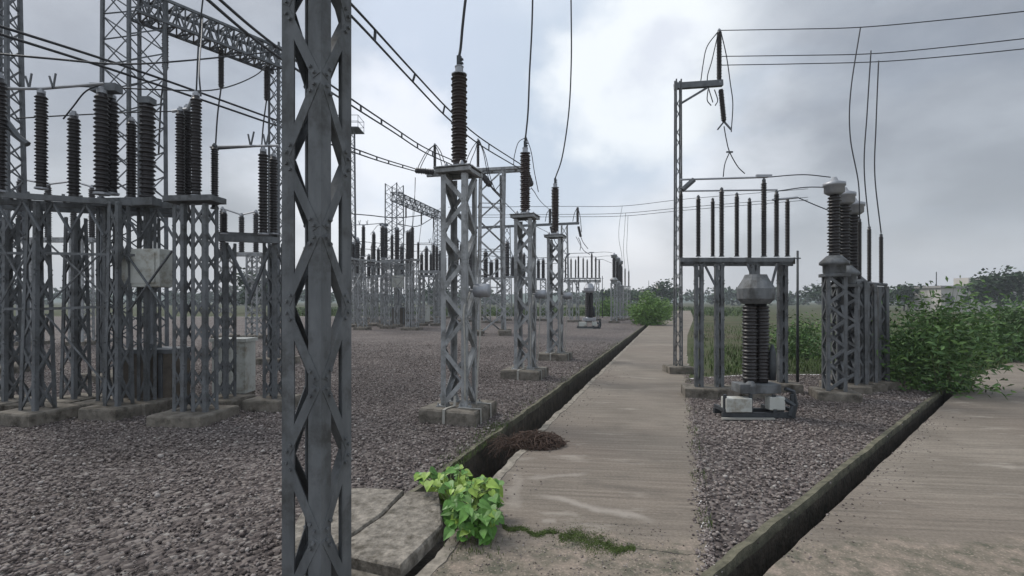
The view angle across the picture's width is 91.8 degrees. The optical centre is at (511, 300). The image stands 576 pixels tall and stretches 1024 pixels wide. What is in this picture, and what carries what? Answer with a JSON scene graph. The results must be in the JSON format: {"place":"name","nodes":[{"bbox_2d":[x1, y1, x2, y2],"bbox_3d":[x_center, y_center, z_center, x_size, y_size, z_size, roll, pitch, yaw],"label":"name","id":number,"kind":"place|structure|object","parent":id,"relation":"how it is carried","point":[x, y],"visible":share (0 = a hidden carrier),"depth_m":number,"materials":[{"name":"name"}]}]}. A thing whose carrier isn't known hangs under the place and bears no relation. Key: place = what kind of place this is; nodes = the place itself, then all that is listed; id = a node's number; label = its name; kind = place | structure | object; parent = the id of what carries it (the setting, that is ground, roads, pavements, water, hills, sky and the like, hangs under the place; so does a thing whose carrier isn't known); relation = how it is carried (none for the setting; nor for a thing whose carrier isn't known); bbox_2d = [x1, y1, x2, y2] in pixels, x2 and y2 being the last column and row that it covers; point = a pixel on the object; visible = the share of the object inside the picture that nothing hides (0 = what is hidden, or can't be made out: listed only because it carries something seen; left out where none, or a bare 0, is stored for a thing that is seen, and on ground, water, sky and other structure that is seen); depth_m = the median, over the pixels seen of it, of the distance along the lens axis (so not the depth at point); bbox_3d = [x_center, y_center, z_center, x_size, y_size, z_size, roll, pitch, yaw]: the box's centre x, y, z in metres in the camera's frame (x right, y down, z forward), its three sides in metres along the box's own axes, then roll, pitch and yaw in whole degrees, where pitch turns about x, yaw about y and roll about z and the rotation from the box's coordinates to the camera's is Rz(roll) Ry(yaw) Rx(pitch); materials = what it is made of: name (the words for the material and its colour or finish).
{"place":"outdoors","nodes":[
{"label":"outdoors","id":0,"kind":"place"},
{"bbox_2d":[458,0,466,54],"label":"dropper cable","id":1,"kind":"object","parent":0,"point":[462,26],"visible":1,"depth_m":6.34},
{"bbox_2d":[0,317,943,575],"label":"gravel ground","id":2,"kind":"structure","parent":0,"point":[607,332],"depth_m":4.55,"materials":[{"name":"gravel"}]},
{"bbox_2d":[0,0,44,374],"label":"lattice mast","id":3,"kind":"object","parent":2,"relation":"on","point":[5,15],"visible":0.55,"depth_m":10.68,"materials":[{"name":"metal"}]},
{"bbox_2d":[4,402,72,410],"bbox_3d":[-6.092,1.450,6.691,1.319,0.140,0.200,0,0,-4],"label":"kerb stone","id":4,"kind":"object","parent":2,"relation":"on","point":[10,406],"visible":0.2,"depth_m":6.56,"materials":[{"name":"concrete"}]},
{"bbox_2d":[14,178,95,345],"bbox_3d":[-15.629,-1.341,17.001,2.693,5.803,0.760,0,0,0],"label":"insulator stand","id":5,"kind":"object","parent":2,"relation":"on","point":[91,234],"visible":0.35,"depth_m":16.93,"materials":[{"name":"metal"}]},
{"bbox_2d":[0,72,190,427],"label":"disconnector switch","id":6,"kind":"object","parent":2,"relation":"on","point":[38,411],"visible":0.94,"depth_m":6.42,"materials":[{"name":"metal"}]},
{"bbox_2d":[73,83,177,415],"bbox_3d":[-5.254,-0.661,6.775,1.212,4.442,0.639,0,0,0],"label":"circuit breaker","id":7,"kind":"object","parent":2,"relation":"on","point":[147,260],"visible":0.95,"depth_m":6.69,"materials":[{"name":"metal"}]},
{"bbox_2d":[123,346,190,397],"bbox_3d":[-5.136,1.071,7.176,0.738,0.778,0.487,0,0,0],"label":"storage box","id":8,"kind":"object","parent":2,"relation":"on","point":[164,371],"visible":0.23,"depth_m":6.97,"materials":[{"name":"metal"}]},
{"bbox_2d":[81,0,300,384],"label":"truss gantry","id":9,"kind":"object","parent":2,"relation":"on","point":[165,29],"visible":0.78,"depth_m":10.01,"materials":[{"name":"metal"}]},
{"bbox_2d":[16,111,170,118],"bbox_3d":[-7.177,-3.268,8.807,2.301,0.672,0.294,0,0,-38],"label":"busbar wire","id":10,"kind":"object","parent":9,"relation":"attached to","point":[84,114],"visible":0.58,"depth_m":8.67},
{"bbox_2d":[0,51,278,64],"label":"busbar wire","id":11,"kind":"object","parent":9,"relation":"attached to","point":[38,57],"visible":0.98,"depth_m":8.52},
{"bbox_2d":[87,59,272,91],"bbox_3d":[-6.364,-4.750,10.045,0.747,1.915,3.543,0,0,35],"label":"busbar wire","id":12,"kind":"object","parent":9,"relation":"attached to","point":[195,90],"visible":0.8,"depth_m":9.74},
{"bbox_2d":[198,18,202,96],"bbox_3d":[-5.230,-4.271,8.343,0.040,3.349,4.835,0,0,-32],"label":"busbar wire","id":13,"kind":"object","parent":9,"relation":"hanging from","point":[199,59],"visible":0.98,"depth_m":6.86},
{"bbox_2d":[146,0,238,428],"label":"instrument transformer","id":14,"kind":"object","parent":2,"relation":"on","point":[199,413],"visible":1,"depth_m":6.18,"materials":[{"name":"metal"}]},
{"bbox_2d":[209,337,257,393],"bbox_3d":[-4.205,1.032,7.502,0.538,0.937,0.361,0,0,0],"label":"cabinet","id":15,"kind":"object","parent":2,"relation":"on","point":[246,365],"visible":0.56,"depth_m":7.36,"materials":[{"name":"metal"}]},
{"bbox_2d":[211,207,266,338],"bbox_3d":[-10.968,-1.115,20.000,1.919,5.351,0.758,0,0,0],"label":"insulator stand","id":16,"kind":"object","parent":2,"relation":"on","point":[241,252],"visible":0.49,"depth_m":19.92,"materials":[{"name":"metal"}]},
{"bbox_2d":[195,131,301,412],"bbox_3d":[-3.708,-0.401,7.004,1.326,3.921,0.648,0,0,0],"label":"disconnector switch","id":17,"kind":"object","parent":2,"relation":"on","point":[269,400],"visible":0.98,"depth_m":6.92,"materials":[{"name":"metal"}]},
{"bbox_2d":[295,488,403,554],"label":"concrete slab","id":18,"kind":"structure","parent":2,"relation":"on","point":[369,506],"depth_m":3.38,"materials":[{"name":"concrete"}]},
{"bbox_2d":[351,115,364,320],"bbox_3d":[-12.319,-6.205,38.000,1.575,15.530,1.575,0,0,0],"label":"lattice mast","id":19,"kind":"object","parent":2,"relation":"on","point":[356,130],"visible":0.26,"depth_m":37.79,"materials":[{"name":"metal"}]},
{"bbox_2d":[351,237,368,323],"bbox_3d":[-9.961,-1.266,31.999,1.270,5.652,0.758,0,0,0],"label":"insulator stand","id":20,"kind":"object","parent":2,"relation":"on","point":[356,250],"visible":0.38,"depth_m":31.88,"materials":[{"name":"metal"}]},
{"bbox_2d":[354,254,375,319],"bbox_3d":[-11.901,-1.176,40.000,1.855,5.472,0.759,0,0,0],"label":"insulator stand","id":21,"kind":"object","parent":2,"relation":"on","point":[368,272],"visible":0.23,"depth_m":39.87,"materials":[{"name":"metal"}]},
{"bbox_2d":[368,244,387,321],"bbox_3d":[-9.638,-1.511,36.000,1.455,6.143,0.759,0,0,0],"label":"insulator stand","id":22,"kind":"object","parent":2,"relation":"on","point":[378,255],"visible":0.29,"depth_m":35.89,"materials":[{"name":"metal"}]},
{"bbox_2d":[351,220,410,329],"bbox_3d":[-7.872,-1.342,28.546,3.927,5.804,8.790,0,0,-11],"label":"disconnector switch","id":23,"kind":"object","parent":2,"relation":"on","point":[387,273],"visible":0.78,"depth_m":27.10,"materials":[{"name":"metal"}]},
{"bbox_2d":[377,223,403,326],"bbox_3d":[-6.973,-1.384,28.192,1.583,5.887,1.877,0,0,0],"label":"circuit breaker","id":24,"kind":"object","parent":2,"relation":"on","point":[383,243],"visible":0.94,"depth_m":28.31,"materials":[{"name":"metal"}]},
{"bbox_2d":[392,307,408,323],"bbox_3d":[-7.000,0.914,31.000,1.007,1.062,0.665,0,0,0],"label":"storage box","id":25,"kind":"object","parent":2,"relation":"on","point":[402,315],"visible":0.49,"depth_m":30.71,"materials":[{"name":"metal"}]},
{"bbox_2d":[395,245,414,320],"bbox_3d":[-8.276,-1.383,38.000,1.611,5.886,0.758,0,0,0],"label":"insulator stand","id":26,"kind":"object","parent":2,"relation":"on","point":[401,253],"visible":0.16,"depth_m":37.90,"materials":[{"name":"metal"}]},
{"bbox_2d":[401,178,422,329],"bbox_3d":[-5.163,-2.450,26.210,0.919,8.020,1.744,0,0,5],"label":"instrument transformer","id":27,"kind":"object","parent":2,"relation":"on","point":[409,244],"visible":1,"depth_m":25.69,"materials":[{"name":"metal"}]},
{"bbox_2d":[379,182,447,322],"bbox_3d":[-7.048,-3.209,37.885,1.524,9.538,9.560,0,0,15],"label":"truss gantry","id":28,"kind":"object","parent":2,"relation":"on","point":[410,204],"visible":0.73,"depth_m":34.55,"materials":[{"name":"metal"}]},
{"bbox_2d":[351,213,436,217],"bbox_3d":[-7.938,-6.478,36.453,1.978,1.653,9.708,0,0,34],"label":"busbar wire","id":29,"kind":"object","parent":28,"relation":"attached to","point":[392,217],"visible":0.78,"depth_m":34.09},
{"bbox_2d":[419,305,430,322],"bbox_3d":[-5.828,0.883,32.998,0.747,1.234,0.488,0,0,0],"label":"cabinet","id":30,"kind":"object","parent":2,"relation":"on","point":[427,313],"visible":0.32,"depth_m":32.78,"materials":[{"name":"metal"}]},
{"bbox_2d":[417,246,434,319],"bbox_3d":[-6.902,-1.434,39.999,1.530,5.988,0.756,0,0,0],"label":"insulator stand","id":31,"kind":"object","parent":2,"relation":"on","point":[426,259],"visible":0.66,"depth_m":39.88,"materials":[{"name":"metal"}]},
{"bbox_2d":[419,238,440,325],"bbox_3d":[-4.949,-1.077,29.993,1.764,5.274,2.108,0,0,0],"label":"disconnector switch","id":32,"kind":"object","parent":2,"relation":"on","point":[434,265],"visible":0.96,"depth_m":29.87,"materials":[{"name":"metal"}]},
{"bbox_2d":[436,251,449,317],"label":"insulator stand","id":33,"kind":"object","parent":2,"relation":"on","point":[439,253],"visible":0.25,"depth_m":43.86,"materials":[{"name":"metal"}]},
{"bbox_2d":[419,55,496,426],"bbox_3d":[-0.656,-0.805,6.386,0.824,4.730,0.778,0,0,19],"label":"surge arrester","id":34,"kind":"object","parent":2,"relation":"on","point":[451,407],"visible":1,"depth_m":6.28,"materials":[{"name":"metal"}]},
{"bbox_2d":[457,238,471,321],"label":"insulator stand","id":35,"kind":"object","parent":2,"relation":"on","point":[470,265],"visible":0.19,"depth_m":35.87,"materials":[{"name":"metal"}]},
{"bbox_2d":[415,137,538,335],"bbox_3d":[-1.543,-2.876,22.372,5.450,8.873,1.846,0,0,0],"label":"gantry","id":36,"kind":"object","parent":2,"relation":"on","point":[503,330],"visible":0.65,"depth_m":21.89,"materials":[{"name":"metal"}]},
{"bbox_2d":[0,25,415,171],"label":"twin conductor","id":37,"kind":"object","parent":36,"relation":"attached to","point":[81,59],"visible":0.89,"depth_m":9.10,"materials":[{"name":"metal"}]},
{"bbox_2d":[206,0,451,164],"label":"twin conductor","id":38,"kind":"object","parent":36,"relation":"attached to","point":[222,12],"visible":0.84,"depth_m":8.03,"materials":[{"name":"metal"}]},
{"bbox_2d":[351,2,520,168],"bbox_3d":[-1.457,-4.882,13.569,0.900,2.064,16.282,0,0,10],"label":"twin conductor","id":39,"kind":"object","parent":36,"relation":"attached to","point":[376,32],"visible":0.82,"depth_m":10.67,"materials":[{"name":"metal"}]},
{"bbox_2d":[468,256,486,319],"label":"insulator stand","id":40,"kind":"object","parent":2,"relation":"on","point":[481,298],"visible":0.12,"depth_m":39.80,"materials":[{"name":"metal"}]},
{"bbox_2d":[481,249,503,322],"bbox_3d":[-1.261,-0.983,33.999,1.635,5.086,0.759,0,0,0],"label":"insulator stand","id":41,"kind":"object","parent":2,"relation":"on","point":[485,268],"visible":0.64,"depth_m":33.86,"materials":[{"name":"metal"}]},
{"bbox_2d":[505,240,517,320],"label":"insulator stand","id":42,"kind":"object","parent":2,"relation":"on","point":[507,255],"visible":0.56,"depth_m":37.87,"materials":[{"name":"metal"}]},
{"bbox_2d":[517,253,527,316],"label":"insulator stand","id":43,"kind":"object","parent":2,"relation":"on","point":[524,263],"visible":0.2,"depth_m":43.85,"materials":[{"name":"metal"}]},
{"bbox_2d":[500,140,548,380],"bbox_3d":[0.286,-0.805,9.785,0.823,4.730,0.777,0,0,19],"label":"surge arrester","id":44,"kind":"object","parent":2,"relation":"on","point":[519,370],"visible":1,"depth_m":9.69,"materials":[{"name":"metal"}]},
{"bbox_2d":[524,0,532,140],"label":"dropper cable","id":45,"kind":"object","parent":44,"relation":"attached to","point":[529,71],"visible":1,"depth_m":9.73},
{"bbox_2d":[404,324,645,494],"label":"kerb","id":46,"kind":"structure","parent":2,"relation":"on","point":[516,419],"depth_m":6.37,"materials":[{"name":"concrete"}]},
{"bbox_2d":[405,325,648,575],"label":"drain channel","id":47,"kind":"object","parent":2,"relation":"in","point":[479,465],"visible":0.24,"depth_m":6.73,"materials":[{"name":"concrete"}]},
{"bbox_2d":[351,492,442,575],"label":"concrete slab","id":48,"kind":"object","parent":47,"relation":"on","point":[403,536],"depth_m":2.98,"materials":[{"name":"concrete"}]},
{"bbox_2d":[413,464,504,544],"bbox_3d":[-0.339,1.410,3.457,0.537,0.488,1.067,0,0,-26],"label":"leafy plant","id":49,"kind":"object","parent":47,"relation":"in","point":[478,515],"visible":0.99,"depth_m":3.20,"materials":[{"name":"green plant"}]},
{"bbox_2d":[477,207,587,316],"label":"gantry","id":50,"kind":"object","parent":2,"relation":"on","point":[561,224],"visible":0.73,"depth_m":45.98,"materials":[{"name":"metal"}]},
{"bbox_2d":[532,256,546,320],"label":"insulator stand","id":51,"kind":"object","parent":2,"relation":"on","point":[538,269],"visible":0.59,"depth_m":37.86,"materials":[{"name":"metal"}]},
{"bbox_2d":[538,178,572,361],"bbox_3d":[1.140,-0.805,12.785,0.823,4.730,0.778,0,0,19],"label":"surge arrester","id":52,"kind":"object","parent":2,"relation":"on","point":[559,354],"visible":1,"depth_m":12.68,"materials":[{"name":"metal"}]},
{"bbox_2d":[555,0,571,177],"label":"dropper cable","id":53,"kind":"object","parent":52,"relation":"on","point":[570,88],"visible":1,"depth_m":12.64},
{"bbox_2d":[435,341,718,559],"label":"grass tufts","id":54,"kind":"object","parent":2,"relation":"on","point":[482,437],"visible":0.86,"depth_m":4.91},
{"bbox_2d":[564,252,611,321],"bbox_3d":[5.494,-0.997,37.900,3.692,5.114,6.270,0,0,0],"label":"busbar rack","id":55,"kind":"object","parent":2,"relation":"on","point":[577,288],"visible":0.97,"depth_m":35.11,"materials":[{"name":"metal"}]},
{"bbox_2d":[577,283,600,328],"bbox_3d":[4.176,0.282,26.998,1.341,2.436,0.614,0,0,0],"label":"breaker pole","id":56,"kind":"object","parent":2,"relation":"on","point":[589,289],"visible":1,"depth_m":26.88,"materials":[{"name":"metal"}]},
{"bbox_2d":[608,253,619,322],"bbox_3d":[6.992,-0.865,34.000,0.688,4.850,0.688,0,0,17],"label":"current transformer","id":57,"kind":"object","parent":2,"relation":"on","point":[613,279],"visible":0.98,"depth_m":33.88,"materials":[{"name":"metal"}]},
{"bbox_2d":[612,256,621,320],"bbox_3d":[8.062,-0.936,38.000,0.739,4.992,0.737,0,0,17],"label":"current transformer","id":58,"kind":"object","parent":2,"relation":"on","point":[617,271],"visible":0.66,"depth_m":37.85,"materials":[{"name":"metal"}]},
{"bbox_2d":[615,259,623,318],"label":"current transformer","id":59,"kind":"object","parent":2,"relation":"on","point":[620,263],"visible":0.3,"depth_m":41.83,"materials":[{"name":"metal"}]},
{"bbox_2d":[619,266,630,320],"bbox_3d":[8.902,-0.568,38.992,0.585,4.255,3.384,0,0,27],"label":"post insulator frame","id":60,"kind":"object","parent":2,"relation":"on","point":[626,303],"visible":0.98,"depth_m":38.87,"materials":[{"name":"metal"}]},
{"bbox_2d":[623,288,672,325],"bbox_3d":[8.534,0.439,30.823,3.184,2.488,3.189,0,0,0],"label":"bush","id":61,"kind":"object","parent":2,"relation":"on","point":[649,311],"visible":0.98,"depth_m":30.49,"materials":[{"name":"green plant"}]},
{"bbox_2d":[678,174,830,399],"bbox_3d":[3.884,-0.239,8.167,2.491,3.599,1.182,0,0,0],"label":"busbar rack","id":62,"kind":"object","parent":2,"relation":"on","point":[700,389],"visible":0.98,"depth_m":7.83,"materials":[{"name":"metal"}]},
{"bbox_2d":[713,274,797,419],"bbox_3d":[3.162,0.580,6.472,1.018,1.840,0.466,0,0,0],"label":"breaker pole","id":63,"kind":"object","parent":2,"relation":"on","point":[759,367],"visible":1,"depth_m":6.38,"materials":[{"name":"metal"}]},
{"bbox_2d":[795,251,800,381],"bbox_3d":[5.271,0.337,9.154,0.112,2.525,0.051,0,0,0],"label":"utility pole","id":64,"kind":"object","parent":2,"relation":"on","point":[797,258],"visible":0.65,"depth_m":9.14,"materials":[{"name":"metal"}]},
{"bbox_2d":[700,374,961,575],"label":"kerb","id":65,"kind":"structure","parent":2,"relation":"on","point":[735,556],"depth_m":3.63,"materials":[{"name":"concrete"}]},
{"bbox_2d":[808,177,862,402],"bbox_3d":[4.985,-0.175,7.671,0.580,3.471,0.581,0,0,17],"label":"current transformer","id":66,"kind":"object","parent":2,"relation":"on","point":[834,263],"visible":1,"depth_m":7.58,"materials":[{"name":"metal"}]},
{"bbox_2d":[819,187,871,394],"bbox_3d":[5.559,-0.168,8.293,0.601,3.457,0.602,0,0,17],"label":"current transformer","id":67,"kind":"object","parent":2,"relation":"on","point":[847,196],"visible":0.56,"depth_m":8.20,"materials":[{"name":"metal"}]},
{"bbox_2d":[728,376,969,575],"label":"drain channel","id":68,"kind":"object","parent":2,"relation":"in","point":[769,553],"visible":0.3,"depth_m":3.94,"materials":[{"name":"concrete"}]},
{"bbox_2d":[843,197,866,360],"bbox_3d":[6.108,-0.144,8.877,0.623,3.409,0.625,0,0,17],"label":"current transformer","id":69,"kind":"object","parent":2,"relation":"on","point":[854,208],"visible":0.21,"depth_m":8.79,"materials":[{"name":"ceramic"}]},
{"bbox_2d":[849,218,899,393],"bbox_3d":[6.101,0.090,8.446,1.179,2.940,0.535,0,0,-27],"label":"post insulator frame","id":70,"kind":"object","parent":2,"relation":"on","point":[872,371],"visible":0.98,"depth_m":8.37,"materials":[{"name":"metal"}]},
{"bbox_2d":[849,28,860,217],"bbox_3d":[5.836,-3.030,8.442,0.203,3.234,0.019,0,0,0],"label":"dropper cable","id":71,"kind":"object","parent":70,"relation":"attached to","point":[849,121],"visible":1,"depth_m":8.44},
{"bbox_2d":[863,50,871,225],"bbox_3d":[6.052,-2.749,8.442,0.133,3.018,0.019,0,0,0],"label":"dropper cable","id":72,"kind":"object","parent":70,"relation":"on","point":[865,138],"visible":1,"depth_m":8.44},
{"bbox_2d":[874,61,881,232],"bbox_3d":[6.227,-2.620,8.442,0.128,2.932,0.019,0,0,0],"label":"dropper cable","id":73,"kind":"object","parent":70,"relation":"attached to","point":[875,147],"visible":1,"depth_m":8.44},
{"bbox_2d":[890,318,937,381],"bbox_3d":[7.300,0.916,9.550,1.632,1.425,1.556,0,0,0],"label":"bush","id":74,"kind":"object","parent":2,"relation":"on","point":[896,364],"visible":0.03,"depth_m":9.28,"materials":[{"name":"green plant"}]},
{"bbox_2d":[870,275,1023,399],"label":"bush","id":75,"kind":"object","parent":2,"relation":"on","point":[940,337],"visible":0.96,"depth_m":8.09,"materials":[{"name":"green plant"}]},
{"bbox_2d":[45,292,901,302],"bbox_3d":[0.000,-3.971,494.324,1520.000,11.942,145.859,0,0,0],"label":"hills","id":76,"kind":"structure","parent":0,"point":[59,300],"depth_m":444.90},
{"bbox_2d":[2,0,1023,563],"label":"sky","id":77,"kind":"structure","parent":0,"point":[949,154],"materials":[{"name":"grey"}]},
{"bbox_2d":[13,302,1023,377],"bbox_3d":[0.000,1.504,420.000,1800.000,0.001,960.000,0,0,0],"label":"ground","id":78,"kind":"structure","parent":0,"point":[734,321],"depth_m":44.67,"materials":[{"name":"soil"}]},
{"bbox_2d":[237,267,280,310],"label":"tree","id":79,"kind":"object","parent":78,"relation":"on","point":[240,282],"visible":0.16,"depth_m":58.31,"materials":[{"name":"green plant"}]},
{"bbox_2d":[415,284,447,302],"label":"tree","id":80,"kind":"object","parent":78,"relation":"on","point":[426,296],"visible":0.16,"depth_m":109.02,"materials":[{"name":"green plant"}]},
{"bbox_2d":[13,283,938,305],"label":"woods","id":81,"kind":"object","parent":78,"relation":"on","point":[729,293],"visible":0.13,"depth_m":168.41,"materials":[{"name":"green plant"}]},
{"bbox_2d":[593,292,631,316],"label":"bush","id":82,"kind":"object","parent":78,"relation":"on","point":[606,307],"visible":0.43,"depth_m":47.57,"materials":[{"name":"green plant"}]},
{"bbox_2d":[593,287,642,301],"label":"tree","id":83,"kind":"object","parent":78,"relation":"on","point":[606,293],"visible":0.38,"depth_m":99.14,"materials":[{"name":"green plant"}]},
{"bbox_2d":[624,286,658,302],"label":"tree","id":84,"kind":"object","parent":78,"relation":"on","point":[632,296],"visible":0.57,"depth_m":109.53,"materials":[{"name":"green plant"}]},
{"bbox_2d":[647,278,678,305],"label":"tree","id":85,"kind":"object","parent":78,"relation":"on","point":[666,292],"visible":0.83,"depth_m":93.84,"materials":[{"name":"green plant"}]},
{"bbox_2d":[661,300,672,319],"bbox_3d":[11.889,0.739,38.997,2.305,1.953,2.374,0,0,41],"label":"bush","id":86,"kind":"object","parent":78,"relation":"on","point":[669,312],"visible":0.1,"depth_m":38.61,"materials":[{"name":"green plant"}]},
{"bbox_2d":[769,310,835,359],"bbox_3d":[7.624,0.908,13.030,2.398,1.368,2.606,0,0,-39],"label":"bush","id":87,"kind":"object","parent":78,"relation":"on","point":[804,338],"visible":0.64,"depth_m":12.85,"materials":[{"name":"green plant"}]},
{"bbox_2d":[789,280,835,302],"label":"tree","id":88,"kind":"object","parent":78,"relation":"on","point":[817,289],"visible":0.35,"depth_m":90.40,"materials":[{"name":"green plant"}]},
{"bbox_2d":[689,323,1023,375],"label":"rough grass","id":89,"kind":"structure","parent":78,"relation":"on","point":[740,359],"depth_m":12.07,"materials":[{"name":"plant"}]},
{"bbox_2d":[889,281,925,310],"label":"tree","id":90,"kind":"object","parent":78,"relation":"on","point":[904,290],"visible":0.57,"depth_m":73.72,"materials":[{"name":"green plant"}]},
{"bbox_2d":[907,272,1008,311],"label":"house","id":91,"kind":"structure","parent":78,"relation":"on","point":[941,290],"depth_m":69.27,"materials":[{"name":"concrete"}]},
{"bbox_2d":[954,265,1023,312],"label":"tree","id":92,"kind":"object","parent":78,"relation":"on","point":[1006,283],"visible":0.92,"depth_m":59.26,"materials":[{"name":"green plant"}]},
{"bbox_2d":[956,295,1023,361],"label":"bush","id":93,"kind":"object","parent":78,"relation":"on","point":[1016,324],"visible":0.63,"depth_m":12.26,"materials":[{"name":"green plant"}]},
{"bbox_2d":[297,306,742,316],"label":"grass","id":94,"kind":"structure","parent":0,"point":[734,311],"depth_m":57.88,"materials":[{"name":"plant"}]},
{"bbox_2d":[457,200,802,217],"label":"overhead line","id":95,"kind":"object","parent":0,"point":[644,214],"visible":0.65,"depth_m":55.41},
{"bbox_2d":[514,189,802,206],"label":"overhead line","id":96,"kind":"object","parent":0,"point":[631,205],"visible":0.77,"depth_m":56.38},
{"bbox_2d":[537,197,807,214],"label":"overhead line","id":97,"kind":"object","parent":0,"point":[662,209],"visible":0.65,"depth_m":55.01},
{"bbox_2d":[431,311,1023,575],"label":"road","id":98,"kind":"structure","parent":0,"point":[959,512],"depth_m":3.82,"materials":[{"name":"concrete"}]},
{"bbox_2d":[282,0,379,575],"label":"front lattice mast","id":99,"kind":"object","parent":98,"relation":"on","point":[318,488],"visible":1,"depth_m":2.24,"materials":[{"name":"metal"}]},
{"bbox_2d":[482,422,569,465],"bbox_3d":[0.143,1.490,5.160,0.929,0.476,0.620,0,0,0],"label":"dry root clump","id":100,"kind":"object","parent":98,"relation":"on","point":[534,439],"visible":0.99,"depth_m":5.09,"materials":[{"name":"plant"}]},
{"bbox_2d":[415,325,649,575],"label":"road edge","id":101,"kind":"object","parent":98,"relation":"on","point":[430,568],"visible":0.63,"depth_m":4.42,"materials":[{"name":"concrete"}]},
{"bbox_2d":[502,520,635,560],"bbox_3d":[0.361,1.498,3.114,0.761,0.014,0.676,0,0,-14],"label":"moss","id":102,"kind":"object","parent":98,"relation":"on","point":[616,549],"visible":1,"depth_m":3.13,"materials":[{"name":"green plant"}]},
{"bbox_2d":[437,367,965,575],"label":"grit","id":103,"kind":"object","parent":98,"relation":"on","point":[709,548],"visible":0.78,"depth_m":3.34,"materials":[{"name":"gravel"}]},
{"bbox_2d":[662,28,744,373],"bbox_3d":[4.058,-2.072,10.400,1.660,7.263,0.505,0,0,0],"label":"cantilever gantry","id":104,"kind":"object","parent":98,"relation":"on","point":[679,367],"visible":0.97,"depth_m":10.36,"materials":[{"name":"metal"}]},
{"bbox_2d":[721,11,1023,30],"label":"overhead line","id":105,"kind":"object","parent":104,"relation":"attached to","point":[879,25],"visible":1,"depth_m":9.04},
{"bbox_2d":[721,38,1023,56],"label":"overhead line","id":106,"kind":"object","parent":104,"relation":"attached to","point":[878,53],"visible":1,"depth_m":9.12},
{"bbox_2d":[722,48,1023,65],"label":"overhead line","id":107,"kind":"object","parent":104,"relation":"attached to","point":[879,61],"visible":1,"depth_m":9.17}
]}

